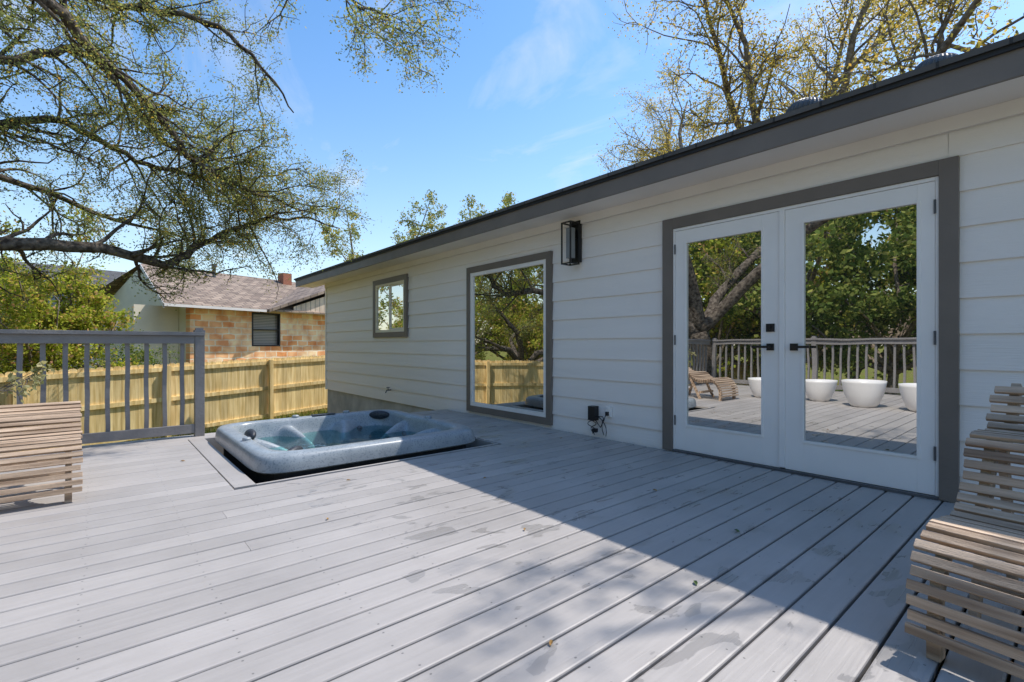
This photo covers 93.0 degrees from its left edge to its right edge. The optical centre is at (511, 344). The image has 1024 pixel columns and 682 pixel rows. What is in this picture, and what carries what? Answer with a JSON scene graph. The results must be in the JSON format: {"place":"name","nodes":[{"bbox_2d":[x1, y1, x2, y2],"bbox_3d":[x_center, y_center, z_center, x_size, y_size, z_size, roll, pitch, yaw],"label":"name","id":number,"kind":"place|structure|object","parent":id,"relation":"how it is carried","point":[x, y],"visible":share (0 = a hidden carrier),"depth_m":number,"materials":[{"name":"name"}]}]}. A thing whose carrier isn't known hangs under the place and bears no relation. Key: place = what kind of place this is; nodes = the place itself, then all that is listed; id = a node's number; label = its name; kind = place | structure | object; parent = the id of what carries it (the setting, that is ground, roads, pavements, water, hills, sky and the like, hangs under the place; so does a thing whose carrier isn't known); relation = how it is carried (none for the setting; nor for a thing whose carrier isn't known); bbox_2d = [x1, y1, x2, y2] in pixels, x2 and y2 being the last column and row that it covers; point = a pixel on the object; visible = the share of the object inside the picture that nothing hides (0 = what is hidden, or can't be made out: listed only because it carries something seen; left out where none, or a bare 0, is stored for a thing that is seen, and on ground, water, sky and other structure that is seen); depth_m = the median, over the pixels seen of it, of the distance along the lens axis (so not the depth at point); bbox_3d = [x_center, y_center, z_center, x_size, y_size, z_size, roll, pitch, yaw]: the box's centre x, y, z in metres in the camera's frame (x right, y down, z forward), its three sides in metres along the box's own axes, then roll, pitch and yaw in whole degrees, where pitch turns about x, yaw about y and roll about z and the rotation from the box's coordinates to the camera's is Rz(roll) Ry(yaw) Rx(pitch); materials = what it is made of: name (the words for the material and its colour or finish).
{"place":"outdoors","nodes":[
{"label":"outdoors","id":0,"kind":"place"},
{"bbox_2d":[0,214,38,369],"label":"oak tree","id":1,"kind":"object","parent":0,"point":[12,324],"visible":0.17,"depth_m":9.52,"materials":[{"name":"green plant"}]},
{"bbox_2d":[0,361,54,402],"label":"potted shrub","id":2,"kind":"object","parent":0,"point":[36,378],"visible":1,"depth_m":4.04,"materials":[{"name":"green plant"}]},
{"bbox_2d":[132,408,326,440],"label":"grass","id":3,"kind":"structure","parent":0,"point":[308,414],"depth_m":12.75,"materials":[{"name":"green plant"}]},
{"bbox_2d":[0,0,1023,281],"label":"sky","id":4,"kind":"structure","parent":0,"point":[527,103],"materials":[{"name":"blue"}]},
{"bbox_3d":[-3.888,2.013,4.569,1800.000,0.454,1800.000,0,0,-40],"label":"ground","id":5,"kind":"structure","parent":0,"visible":0},
{"bbox_2d":[0,266,50,370],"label":"leafy bush","id":6,"kind":"object","parent":5,"relation":"on","point":[23,350],"depth_m":12.18,"materials":[{"name":"green plant"}]},
{"bbox_2d":[3,261,125,367],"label":"neighbour house","id":7,"kind":"structure","parent":5,"relation":"on","point":[112,275],"depth_m":22.80,"materials":[{"name":"grey"}]},
{"bbox_2d":[0,203,140,374],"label":"leafy bush","id":8,"kind":"object","parent":5,"relation":"on","point":[84,315],"visible":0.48,"depth_m":10.48,"materials":[{"name":"green plant"}]},
{"bbox_2d":[89,329,179,367],"bbox_3d":[-9.808,0.941,12.154,2.642,2.720,2.901,0,0,31],"label":"leafy bush","id":9,"kind":"object","parent":5,"relation":"on","point":[141,357],"visible":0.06,"depth_m":12.45,"materials":[{"name":"green plant"}]},
{"bbox_2d":[0,355,326,452],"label":"wooden fence","id":10,"kind":"object","parent":5,"relation":"on","point":[236,391],"visible":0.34,"depth_m":11.43,"materials":[{"name":"brown wood"}]},
{"bbox_2d":[76,263,324,365],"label":"neighbour house","id":11,"kind":"structure","parent":5,"relation":"on","point":[244,317],"depth_m":16.86,"materials":[{"name":"brick"}]},
{"bbox_2d":[252,312,279,345],"bbox_3d":[-8.694,-0.535,17.136,0.130,1.170,1.049,0,0,31],"label":"window","id":12,"kind":"structure","parent":11,"relation":"in","point":[265,326],"depth_m":17.18,"materials":[{"name":"grey glass"}]},
{"bbox_2d":[0,0,485,327],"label":"live oak tree","id":13,"kind":"object","parent":5,"relation":"on","point":[205,172],"visible":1,"depth_m":7.08,"materials":[{"name":"green plant"}]},
{"bbox_2d":[319,189,448,261],"bbox_3d":[-7.493,-3.412,27.042,8.455,11.250,9.745,0,0,-19],"label":"green tree","id":14,"kind":"object","parent":5,"relation":"on","point":[413,232],"visible":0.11,"depth_m":27.96,"materials":[{"name":"green plant"}]},
{"bbox_2d":[407,194,489,239],"bbox_3d":[-4.798,-3.526,32.018,9.944,11.480,8.628,0,0,-40],"label":"green tree","id":15,"kind":"object","parent":5,"relation":"on","point":[471,205],"visible":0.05,"depth_m":29.84,"materials":[{"name":"green plant"}]},
{"bbox_2d":[494,190,518,210],"bbox_3d":[-0.091,-4.557,32.904,11.734,13.546,10.181,0,0,2],"label":"green tree","id":16,"kind":"object","parent":5,"relation":"on","point":[508,200],"visible":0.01,"depth_m":30.34,"materials":[{"name":"green plant"}]},
{"bbox_2d":[0,409,1023,681],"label":"wooden deck","id":17,"kind":"structure","parent":5,"relation":"on","point":[186,559],"depth_m":2.15,"materials":[{"name":"grey wood"}]},
{"bbox_2d":[0,401,82,503],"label":"slatted lounger","id":18,"kind":"object","parent":17,"relation":"on","point":[63,437],"visible":1,"depth_m":3.12,"materials":[{"name":"brown wood"}]},
{"bbox_2d":[0,328,204,443],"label":"deck railing","id":19,"kind":"object","parent":17,"relation":"on","point":[195,337],"visible":0.89,"depth_m":4.93,"materials":[{"name":"grey paint"}]},
{"bbox_2d":[215,409,474,483],"bbox_3d":[-1.752,1.410,5.075,2.100,1.180,2.100,0,0,-40],"label":"hot tub","id":20,"kind":"object","parent":17,"relation":"in","point":[260,451],"visible":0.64,"depth_m":4.74,"materials":[{"name":"plastic"}]},
{"bbox_2d":[904,383,1023,679],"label":"slatted lounger","id":21,"kind":"object","parent":17,"relation":"on","point":[983,525],"visible":1,"depth_m":1.57,"materials":[{"name":"brown wood"}]},
{"bbox_2d":[294,33,1023,515],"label":"house","id":22,"kind":"structure","parent":5,"relation":"on","point":[826,289],"depth_m":3.94,"materials":[{"name":"paint"}]},
{"bbox_2d":[373,274,408,337],"bbox_3d":[-2.273,-0.695,9.061,0.058,1.110,1.380,0,0,-40],"label":"window","id":23,"kind":"structure","parent":22,"relation":"in","point":[390,295],"depth_m":9.02,"materials":[{"name":"grey"}]},
{"bbox_2d":[466,251,552,425],"bbox_3d":[-0.082,-0.080,6.487,0.058,2.090,1.747,0,0,-40],"label":"window","id":24,"kind":"structure","parent":22,"relation":"in","point":[509,303],"depth_m":6.39,"materials":[{"name":"grey"}]},
{"bbox_2d":[561,220,581,265],"bbox_3d":[0.668,-1.150,5.463,0.188,0.500,0.145,0,0,-40],"label":"wall lantern","id":25,"kind":"object","parent":22,"relation":"attached to","point":[574,243],"depth_m":5.45,"materials":[{"name":"black metal"}]},
{"bbox_2d":[587,405,608,434],"bbox_3d":[0.926,0.820,5.228,0.097,0.309,0.267,0,0,-40],"label":"power adapter","id":26,"kind":"object","parent":22,"relation":"attached to","point":[593,413],"visible":1,"depth_m":5.24,"materials":[{"name":"black plastic"}]},
{"bbox_2d":[674,212,779,467],"bbox_3d":[1.825,-0.042,4.217,0.105,2.040,0.926,0,0,-40],"label":"french door","id":27,"kind":"structure","parent":22,"relation":"in","point":[726,337],"depth_m":4.19,"materials":[{"name":"white paint"}]},
{"bbox_2d":[785,181,935,494],"bbox_3d":[2.446,-0.042,3.487,0.105,2.040,0.911,0,0,-40],"label":"french door","id":28,"kind":"structure","parent":22,"relation":"in","point":[860,333],"depth_m":3.45,"materials":[{"name":"white paint"}]},
{"bbox_2d":[596,0,1023,175],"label":"oak tree","id":29,"kind":"object","parent":5,"relation":"on","point":[843,83],"visible":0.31,"depth_m":10.13,"materials":[{"name":"green plant"}]},
{"bbox_2d":[935,0,1023,51],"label":"oak tree","id":30,"kind":"object","parent":5,"relation":"on","point":[967,49],"visible":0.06,"depth_m":5.96,"materials":[{"name":"green plant"}]}
]}

